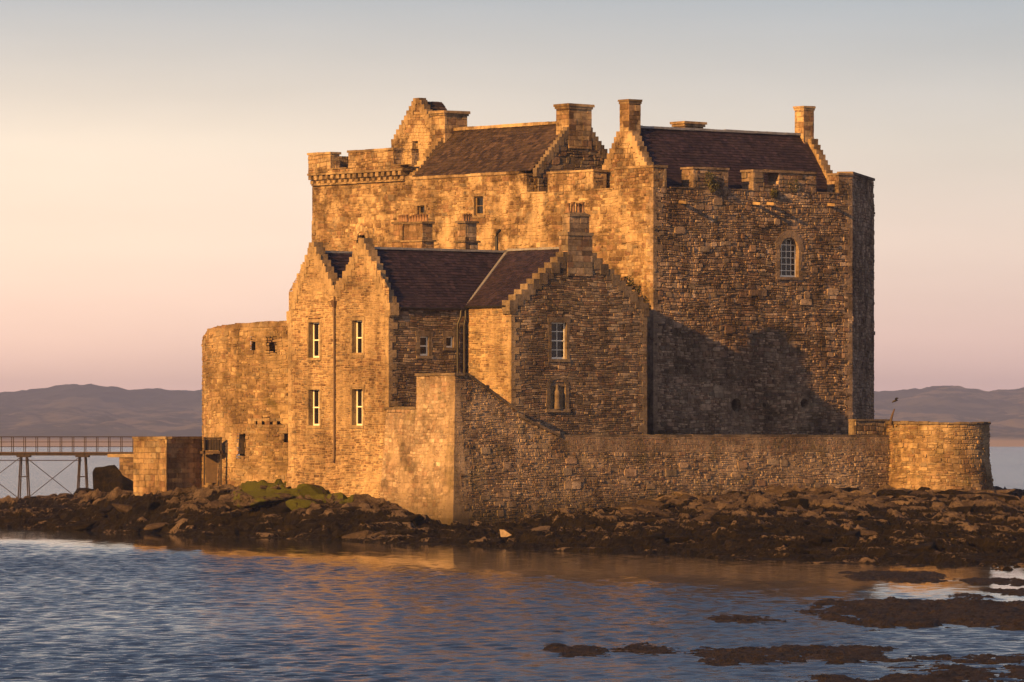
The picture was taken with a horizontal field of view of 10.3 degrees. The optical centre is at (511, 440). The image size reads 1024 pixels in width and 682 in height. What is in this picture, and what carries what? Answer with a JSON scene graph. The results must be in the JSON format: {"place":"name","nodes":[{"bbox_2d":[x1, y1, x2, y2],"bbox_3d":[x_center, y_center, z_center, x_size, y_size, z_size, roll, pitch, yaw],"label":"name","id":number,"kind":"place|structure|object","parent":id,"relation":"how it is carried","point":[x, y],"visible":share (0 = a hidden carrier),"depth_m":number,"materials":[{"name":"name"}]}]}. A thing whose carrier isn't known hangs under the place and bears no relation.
{"place":"outdoors","nodes":[
{"label":"outdoors","id":0,"kind":"place"},
{"bbox_2d":[132,436,202,495],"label":"stone block pier","id":1,"kind":"structure","parent":0,"point":[165,463],"depth_m":332.38,"materials":[{"name":"stone"}]},
{"bbox_2d":[0,447,1023,681],"bbox_3d":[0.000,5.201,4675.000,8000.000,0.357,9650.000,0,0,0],"label":"sea","id":2,"kind":"structure","parent":0,"point":[84,606],"depth_m":175.38,"materials":[{"name":"blue liquid"}]},
{"bbox_2d":[0,436,160,497],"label":"jetty","id":3,"kind":"object","parent":2,"relation":"in","point":[79,455],"visible":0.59,"depth_m":477.10,"materials":[{"name":"metal"}]},
{"bbox_2d":[107,454,133,480],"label":"stone pier","id":4,"kind":"structure","parent":2,"relation":"in","point":[126,461],"depth_m":436.49,"materials":[{"name":"stone"}]},
{"bbox_2d":[542,643,609,657],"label":"reef","id":5,"kind":"object","parent":2,"relation":"in","point":[563,650],"visible":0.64,"depth_m":139.62},
{"bbox_2d":[610,642,693,655],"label":"reef","id":6,"kind":"object","parent":2,"relation":"in","point":[638,648],"visible":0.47,"depth_m":140.16},
{"bbox_2d":[694,649,733,657],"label":"reef","id":7,"kind":"object","parent":2,"relation":"in","point":[703,654],"visible":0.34,"depth_m":136.98},
{"bbox_2d":[703,614,786,623],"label":"reef","id":8,"kind":"object","parent":2,"relation":"in","point":[750,619],"visible":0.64,"depth_m":164.06},
{"bbox_2d":[690,646,806,665],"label":"reef","id":9,"kind":"object","parent":2,"relation":"in","point":[751,655],"visible":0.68,"depth_m":135.10},
{"bbox_2d":[795,609,831,615],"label":"reef","id":10,"kind":"object","parent":2,"relation":"in","point":[815,612],"visible":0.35,"depth_m":171.47},
{"bbox_2d":[755,644,904,663],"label":"reef","id":11,"kind":"object","parent":2,"relation":"in","point":[844,654],"visible":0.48,"depth_m":137.09},
{"bbox_2d":[851,645,897,650],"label":"reef","id":12,"kind":"object","parent":2,"relation":"in","point":[887,648],"visible":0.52,"depth_m":141.03},
{"bbox_2d":[788,673,977,681],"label":"reef","id":13,"kind":"object","parent":2,"relation":"in","point":[902,677],"visible":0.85,"depth_m":122.44},
{"bbox_2d":[838,570,955,581],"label":"reef","id":14,"kind":"object","parent":2,"relation":"in","point":[911,576],"visible":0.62,"depth_m":215.23},
{"bbox_2d":[810,596,1023,630],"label":"reef","id":15,"kind":"object","parent":2,"relation":"in","point":[890,612],"visible":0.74,"depth_m":167.63},
{"bbox_2d":[888,664,1023,681],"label":"reef","id":16,"kind":"object","parent":2,"relation":"in","point":[961,672],"visible":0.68,"depth_m":126.15},
{"bbox_2d":[893,653,1023,664],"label":"reef","id":17,"kind":"object","parent":2,"relation":"in","point":[986,659],"visible":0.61,"depth_m":134.29},
{"bbox_2d":[945,593,993,599],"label":"reef","id":18,"kind":"object","parent":2,"relation":"in","point":[967,595],"visible":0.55,"depth_m":189.08},
{"bbox_2d":[959,577,1023,585],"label":"reef","id":19,"kind":"object","parent":2,"relation":"in","point":[1015,581],"visible":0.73,"depth_m":208.39},
{"bbox_2d":[980,588,1023,595],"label":"reef","id":20,"kind":"object","parent":2,"relation":"in","point":[1017,592],"visible":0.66,"depth_m":194.71},
{"bbox_2d":[0,479,1023,569],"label":"rocky shore","id":21,"kind":"structure","parent":0,"point":[956,537],"depth_m":297.62,"materials":[{"name":"stone"}]},
{"bbox_2d":[60,521,96,529],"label":"boulder","id":22,"kind":"object","parent":21,"relation":"on","point":[81,526],"visible":0.82,"depth_m":330.59,"materials":[{"name":"stone"}]},
{"bbox_2d":[74,488,93,494],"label":"boulder","id":23,"kind":"object","parent":21,"relation":"on","point":[87,490],"visible":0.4,"depth_m":361.41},
{"bbox_2d":[94,506,113,513],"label":"boulder","id":24,"kind":"object","parent":21,"relation":"on","point":[105,510],"visible":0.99,"depth_m":336.35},
{"bbox_2d":[92,465,121,492],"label":"boulder","id":25,"kind":"object","parent":21,"relation":"on","point":[104,476],"visible":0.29,"depth_m":361.84,"materials":[{"name":"stone"}]},
{"bbox_2d":[108,475,132,491],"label":"boulder","id":26,"kind":"object","parent":21,"relation":"on","point":[122,482],"visible":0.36,"depth_m":357.59,"materials":[{"name":"stone"}]},
{"bbox_2d":[112,503,131,513],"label":"boulder","id":27,"kind":"object","parent":21,"relation":"on","point":[122,508],"visible":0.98,"depth_m":329.99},
{"bbox_2d":[146,500,159,509],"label":"boulder","id":28,"kind":"object","parent":21,"relation":"on","point":[150,504],"visible":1,"depth_m":328.09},
{"bbox_2d":[143,522,168,530],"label":"boulder","id":29,"kind":"object","parent":21,"relation":"on","point":[155,526],"visible":0.9,"depth_m":319.16,"materials":[{"name":"stone"}]},
{"bbox_2d":[168,523,176,528],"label":"boulder","id":30,"kind":"object","parent":21,"relation":"on","point":[170,526],"visible":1,"depth_m":316.57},
{"bbox_2d":[200,437,222,484],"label":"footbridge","id":31,"kind":"object","parent":21,"relation":"on","point":[212,443],"visible":1,"depth_m":329.58,"materials":[{"name":"wood"}]},
{"bbox_2d":[210,501,226,507],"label":"boulder","id":32,"kind":"object","parent":21,"relation":"on","point":[215,504],"visible":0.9,"depth_m":321.89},
{"bbox_2d":[218,507,228,511],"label":"boulder","id":33,"kind":"object","parent":21,"relation":"on","point":[224,509],"visible":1,"depth_m":318.74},
{"bbox_2d":[225,502,242,509],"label":"boulder","id":34,"kind":"object","parent":21,"relation":"on","point":[230,505],"visible":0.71,"depth_m":318.81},
{"bbox_2d":[230,511,241,517],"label":"boulder","id":35,"kind":"object","parent":21,"relation":"on","point":[233,514],"visible":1,"depth_m":316.08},
{"bbox_2d":[201,321,288,487],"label":"round tower","id":36,"kind":"structure","parent":21,"relation":"on","point":[245,391],"depth_m":328.71,"materials":[{"name":"stone"}]},
{"bbox_2d":[233,490,293,508],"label":"boulder","id":37,"kind":"object","parent":21,"relation":"on","point":[246,499],"visible":0.92,"depth_m":315.44,"materials":[{"name":"stone"}]},
{"bbox_2d":[267,504,291,512],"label":"boulder","id":38,"kind":"object","parent":21,"relation":"on","point":[283,508],"visible":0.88,"depth_m":314.07,"materials":[{"name":"stone"}]},
{"bbox_2d":[285,499,316,509],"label":"boulder","id":39,"kind":"object","parent":21,"relation":"on","point":[292,504],"visible":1,"depth_m":312.56,"materials":[{"name":"plant"}]},
{"bbox_2d":[296,484,326,496],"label":"boulder","id":40,"kind":"object","parent":21,"relation":"on","point":[303,490],"visible":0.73,"depth_m":316.48,"materials":[{"name":"plant"}]},
{"bbox_2d":[311,507,325,518],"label":"boulder","id":41,"kind":"object","parent":21,"relation":"on","point":[315,513],"visible":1,"depth_m":309.89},
{"bbox_2d":[324,492,347,503],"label":"boulder","id":42,"kind":"object","parent":21,"relation":"on","point":[330,498],"visible":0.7,"depth_m":313.63,"materials":[{"name":"stone"}]},
{"bbox_2d":[332,529,350,538],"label":"boulder","id":43,"kind":"object","parent":21,"relation":"on","point":[337,533],"visible":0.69,"depth_m":298.83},
{"bbox_2d":[340,506,360,511],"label":"boulder","id":44,"kind":"object","parent":21,"relation":"on","point":[352,508],"visible":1,"depth_m":309.60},
{"bbox_2d":[341,530,372,538],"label":"boulder","id":45,"kind":"object","parent":21,"relation":"on","point":[364,533],"visible":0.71,"depth_m":295.26,"materials":[{"name":"stone"}]},
{"bbox_2d":[358,530,391,534],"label":"boulder","id":46,"kind":"object","parent":21,"relation":"on","point":[376,532],"visible":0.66,"depth_m":295.38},
{"bbox_2d":[367,530,388,537],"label":"boulder","id":47,"kind":"object","parent":21,"relation":"on","point":[384,532],"visible":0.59,"depth_m":295.08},
{"bbox_2d":[389,514,424,523],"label":"boulder","id":48,"kind":"object","parent":21,"relation":"on","point":[416,518],"visible":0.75,"depth_m":304.36,"materials":[{"name":"stone"}]},
{"bbox_2d":[402,529,417,535],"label":"boulder","id":49,"kind":"object","parent":21,"relation":"on","point":[412,532],"visible":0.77,"depth_m":296.10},
{"bbox_2d":[286,202,648,497],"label":"house","id":50,"kind":"structure","parent":21,"relation":"on","point":[553,338],"depth_m":317.56,"materials":[{"name":"brown stone"}]},
{"bbox_2d":[306,319,321,360],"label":"window","id":51,"kind":"structure","parent":50,"relation":"in","point":[317,352],"depth_m":319.67,"materials":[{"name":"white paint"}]},
{"bbox_2d":[306,386,321,427],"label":"window","id":52,"kind":"structure","parent":50,"relation":"in","point":[313,421],"depth_m":319.75,"materials":[{"name":"white paint"}]},
{"bbox_2d":[350,317,364,357],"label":"window","id":53,"kind":"structure","parent":50,"relation":"in","point":[360,324],"depth_m":316.72,"materials":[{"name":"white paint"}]},
{"bbox_2d":[350,384,364,428],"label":"window","id":54,"kind":"structure","parent":50,"relation":"in","point":[359,405],"depth_m":316.72,"materials":[{"name":"white paint"}]},
{"bbox_2d":[415,330,432,358],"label":"window","id":55,"kind":"structure","parent":50,"relation":"in","point":[422,346],"depth_m":315.87,"materials":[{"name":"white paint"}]},
{"bbox_2d":[442,331,455,350],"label":"window","id":56,"kind":"structure","parent":50,"relation":"in","point":[447,336],"depth_m":317.03,"materials":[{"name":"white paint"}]},
{"bbox_2d":[547,317,569,361],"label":"window","id":57,"kind":"structure","parent":50,"relation":"in","point":[557,351],"depth_m":317.26,"materials":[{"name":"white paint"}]},
{"bbox_2d":[621,276,651,310],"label":"crow-stepped gable","id":58,"kind":"structure","parent":50,"relation":"attached to","point":[634,287],"depth_m":320.93,"materials":[{"name":"brown stone"}]},
{"bbox_2d":[489,537,502,544],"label":"boulder","id":59,"kind":"object","parent":21,"relation":"on","point":[496,540],"visible":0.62,"depth_m":281.64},
{"bbox_2d":[492,525,511,530],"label":"boulder","id":60,"kind":"object","parent":21,"relation":"on","point":[502,527],"visible":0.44,"depth_m":300.50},
{"bbox_2d":[499,529,510,536],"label":"rock fin","id":61,"kind":"object","parent":21,"relation":"on","point":[503,533],"visible":1,"depth_m":291.88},
{"bbox_2d":[531,526,550,530],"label":"boulder","id":62,"kind":"object","parent":21,"relation":"on","point":[540,528],"visible":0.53,"depth_m":294.25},
{"bbox_2d":[307,98,874,434],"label":"castle","id":63,"kind":"structure","parent":21,"relation":"on","point":[760,317],"depth_m":334.43,"materials":[{"name":"brown stone"}]},
{"bbox_2d":[415,202,426,213],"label":"window","id":64,"kind":"structure","parent":63,"relation":"in","point":[423,209],"depth_m":343.46,"materials":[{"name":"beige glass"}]},
{"bbox_2d":[471,192,485,217],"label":"window","id":65,"kind":"structure","parent":63,"relation":"in","point":[480,201],"depth_m":339.29,"materials":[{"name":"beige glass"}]},
{"bbox_2d":[703,171,719,192],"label":"wall plant","id":66,"kind":"object","parent":63,"relation":"attached to","point":[710,180],"visible":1,"depth_m":329.60,"materials":[{"name":"green plant"}]},
{"bbox_2d":[770,178,800,197],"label":"wall plant","id":67,"kind":"object","parent":63,"relation":"on","point":[776,193],"visible":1,"depth_m":333.74,"materials":[{"name":"green plant"}]},
{"bbox_2d":[775,230,803,279],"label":"window","id":68,"kind":"structure","parent":63,"relation":"in","point":[789,254],"depth_m":334.20,"materials":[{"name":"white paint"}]},
{"bbox_2d":[601,523,616,528],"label":"boulder","id":69,"kind":"object","parent":21,"relation":"on","point":[605,526],"visible":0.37,"depth_m":291.60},
{"bbox_2d":[613,504,643,509],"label":"boulder","id":70,"kind":"object","parent":21,"relation":"on","point":[629,505],"visible":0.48,"depth_m":313.63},
{"bbox_2d":[621,507,636,509],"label":"boulder","id":71,"kind":"object","parent":21,"relation":"on","point":[631,508],"visible":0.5,"depth_m":311.13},
{"bbox_2d":[620,510,638,514],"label":"boulder","id":72,"kind":"object","parent":21,"relation":"on","point":[628,512],"visible":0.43,"depth_m":304.58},
{"bbox_2d":[380,373,889,524],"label":"rampart wall","id":73,"kind":"structure","parent":21,"relation":"on","point":[464,448],"depth_m":313.77,"materials":[{"name":"stone"}]},
{"bbox_2d":[637,506,660,511],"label":"boulder","id":74,"kind":"object","parent":21,"relation":"on","point":[646,508],"visible":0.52,"depth_m":306.12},
{"bbox_2d":[636,499,663,507],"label":"boulder","id":75,"kind":"object","parent":21,"relation":"on","point":[646,502],"visible":0.48,"depth_m":315.37,"materials":[{"name":"stone"}]},
{"bbox_2d":[640,516,675,523],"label":"boulder","id":76,"kind":"object","parent":21,"relation":"on","point":[649,520],"visible":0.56,"depth_m":297.05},
{"bbox_2d":[651,511,675,516],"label":"boulder","id":77,"kind":"object","parent":21,"relation":"on","point":[661,513],"visible":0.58,"depth_m":298.15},
{"bbox_2d":[653,495,677,503],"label":"boulder","id":78,"kind":"object","parent":21,"relation":"on","point":[664,499],"visible":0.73,"depth_m":316.23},
{"bbox_2d":[660,504,670,508],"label":"boulder","id":79,"kind":"object","parent":21,"relation":"on","point":[666,506],"visible":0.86,"depth_m":311.54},
{"bbox_2d":[674,492,699,498],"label":"boulder","id":80,"kind":"object","parent":21,"relation":"on","point":[678,494],"visible":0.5,"depth_m":318.80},
{"bbox_2d":[678,494,697,499],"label":"boulder","id":81,"kind":"object","parent":21,"relation":"on","point":[684,496],"visible":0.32,"depth_m":317.91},
{"bbox_2d":[693,510,718,521],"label":"boulder","id":82,"kind":"object","parent":21,"relation":"on","point":[705,516],"visible":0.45,"depth_m":293.93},
{"bbox_2d":[697,504,717,509],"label":"boulder","id":83,"kind":"object","parent":21,"relation":"on","point":[707,505],"visible":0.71,"depth_m":304.71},
{"bbox_2d":[702,507,721,513],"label":"boulder","id":84,"kind":"object","parent":21,"relation":"on","point":[707,509],"visible":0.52,"depth_m":300.32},
{"bbox_2d":[718,493,734,497],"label":"boulder","id":85,"kind":"object","parent":21,"relation":"on","point":[723,496],"visible":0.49,"depth_m":318.31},
{"bbox_2d":[758,508,776,513],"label":"boulder","id":86,"kind":"object","parent":21,"relation":"on","point":[768,511],"visible":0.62,"depth_m":298.06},
{"bbox_2d":[765,489,793,494],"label":"boulder","id":87,"kind":"object","parent":21,"relation":"on","point":[777,491],"visible":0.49,"depth_m":321.45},
{"bbox_2d":[780,506,795,509],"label":"boulder","id":88,"kind":"object","parent":21,"relation":"on","point":[786,508],"visible":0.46,"depth_m":301.33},
{"bbox_2d":[777,498,808,508],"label":"boulder","id":89,"kind":"object","parent":21,"relation":"on","point":[803,502],"visible":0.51,"depth_m":304.60,"materials":[{"name":"stone"}]},
{"bbox_2d":[782,492,805,497],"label":"boulder","id":90,"kind":"object","parent":21,"relation":"on","point":[794,495],"visible":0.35,"depth_m":314.24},
{"bbox_2d":[786,517,810,524],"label":"boulder","id":91,"kind":"object","parent":21,"relation":"on","point":[798,520],"visible":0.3,"depth_m":283.43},
{"bbox_2d":[794,496,820,501],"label":"boulder","id":92,"kind":"object","parent":21,"relation":"on","point":[809,498],"visible":0.19,"depth_m":308.79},
{"bbox_2d":[801,490,819,494],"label":"boulder","id":93,"kind":"object","parent":21,"relation":"on","point":[813,492],"visible":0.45,"depth_m":320.57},
{"bbox_2d":[799,508,824,515],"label":"boulder","id":94,"kind":"object","parent":21,"relation":"on","point":[821,510],"visible":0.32,"depth_m":294.63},
{"bbox_2d":[808,536,831,545],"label":"boulder","id":95,"kind":"object","parent":21,"relation":"on","point":[818,541],"visible":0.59,"depth_m":260.11,"materials":[{"name":"stone"}]},
{"bbox_2d":[820,503,845,507],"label":"boulder","id":96,"kind":"object","parent":21,"relation":"on","point":[825,505],"visible":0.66,"depth_m":303.37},
{"bbox_2d":[837,487,851,491],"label":"boulder","id":97,"kind":"object","parent":21,"relation":"on","point":[849,489],"visible":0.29,"depth_m":323.29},
{"bbox_2d":[838,496,858,500],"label":"boulder","id":98,"kind":"object","parent":21,"relation":"on","point":[849,498],"visible":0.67,"depth_m":316.60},
{"bbox_2d":[842,530,860,536],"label":"boulder","id":99,"kind":"object","parent":21,"relation":"on","point":[857,533],"visible":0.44,"depth_m":269.66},
{"bbox_2d":[846,515,862,520],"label":"boulder","id":100,"kind":"object","parent":21,"relation":"on","point":[858,517],"visible":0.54,"depth_m":289.07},
{"bbox_2d":[851,490,873,494],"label":"boulder","id":101,"kind":"object","parent":21,"relation":"on","point":[861,492],"visible":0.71,"depth_m":320.15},
{"bbox_2d":[860,530,877,534],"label":"boulder","id":102,"kind":"object","parent":21,"relation":"on","point":[866,532],"visible":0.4,"depth_m":272.39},
{"bbox_2d":[874,496,894,500],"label":"boulder","id":103,"kind":"object","parent":21,"relation":"on","point":[883,498],"visible":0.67,"depth_m":315.00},
{"bbox_2d":[880,491,895,498],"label":"boulder","id":104,"kind":"object","parent":21,"relation":"on","point":[892,493],"visible":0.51,"depth_m":319.59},
{"bbox_2d":[876,489,910,497],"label":"boulder","id":105,"kind":"object","parent":21,"relation":"on","point":[897,494],"visible":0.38,"depth_m":321.27,"materials":[{"name":"stone"}]},
{"bbox_2d":[893,488,912,493],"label":"boulder","id":106,"kind":"object","parent":21,"relation":"on","point":[909,491],"visible":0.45,"depth_m":324.03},
{"bbox_2d":[891,500,915,504],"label":"boulder","id":107,"kind":"object","parent":21,"relation":"on","point":[900,502],"visible":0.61,"depth_m":311.03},
{"bbox_2d":[904,542,934,551],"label":"boulder","id":108,"kind":"object","parent":21,"relation":"on","point":[926,546],"visible":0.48,"depth_m":253.62,"materials":[{"name":"stone"}]},
{"bbox_2d":[917,487,929,490],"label":"boulder","id":109,"kind":"object","parent":21,"relation":"on","point":[923,488],"visible":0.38,"depth_m":326.56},
{"bbox_2d":[885,421,994,490],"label":"bastion","id":110,"kind":"object","parent":21,"relation":"on","point":[944,456],"visible":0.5,"depth_m":328.63,"materials":[{"name":"stone"}]},
{"bbox_2d":[889,409,894,425],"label":"driftwood","id":111,"kind":"object","parent":110,"relation":"on","point":[891,417],"visible":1,"depth_m":329.75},
{"bbox_2d":[938,489,974,494],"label":"boulder","id":112,"kind":"object","parent":21,"relation":"on","point":[952,492],"visible":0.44,"depth_m":322.03,"materials":[{"name":"stone"}]},
{"bbox_2d":[949,506,973,513],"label":"boulder","id":113,"kind":"object","parent":21,"relation":"on","point":[963,509],"visible":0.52,"depth_m":300.32,"materials":[{"name":"stone"}]},
{"bbox_2d":[969,496,980,500],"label":"boulder","id":114,"kind":"object","parent":21,"relation":"on","point":[975,498],"visible":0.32,"depth_m":317.95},
{"bbox_2d":[979,496,997,500],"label":"boulder","id":115,"kind":"object","parent":21,"relation":"on","point":[991,498],"visible":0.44,"depth_m":315.38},
{"bbox_2d":[975,492,1019,501],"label":"boulder","id":116,"kind":"object","parent":21,"relation":"on","point":[1007,498],"visible":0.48,"depth_m":319.10,"materials":[{"name":"stone"}]},
{"bbox_2d":[996,489,1015,493],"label":"boulder","id":117,"kind":"object","parent":21,"relation":"on","point":[1008,491],"visible":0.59,"depth_m":329.10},
{"bbox_2d":[0,384,1023,446],"bbox_3d":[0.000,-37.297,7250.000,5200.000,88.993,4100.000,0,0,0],"label":"hills","id":118,"kind":"structure","parent":0,"point":[76,410],"depth_m":7028.79,"materials":[{"name":"grey"}]},
{"bbox_2d":[0,0,1023,391],"label":"sky","id":119,"kind":"structure","parent":0,"point":[156,189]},
{"label":"courtyard ground","id":120,"kind":"structure","parent":0,"visible":0},
{"bbox_2d":[848,419,889,434],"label":"parapet wall","id":121,"kind":"structure","parent":120,"relation":"on","point":[867,426],"depth_m":332.23,"materials":[{"name":"stone"}]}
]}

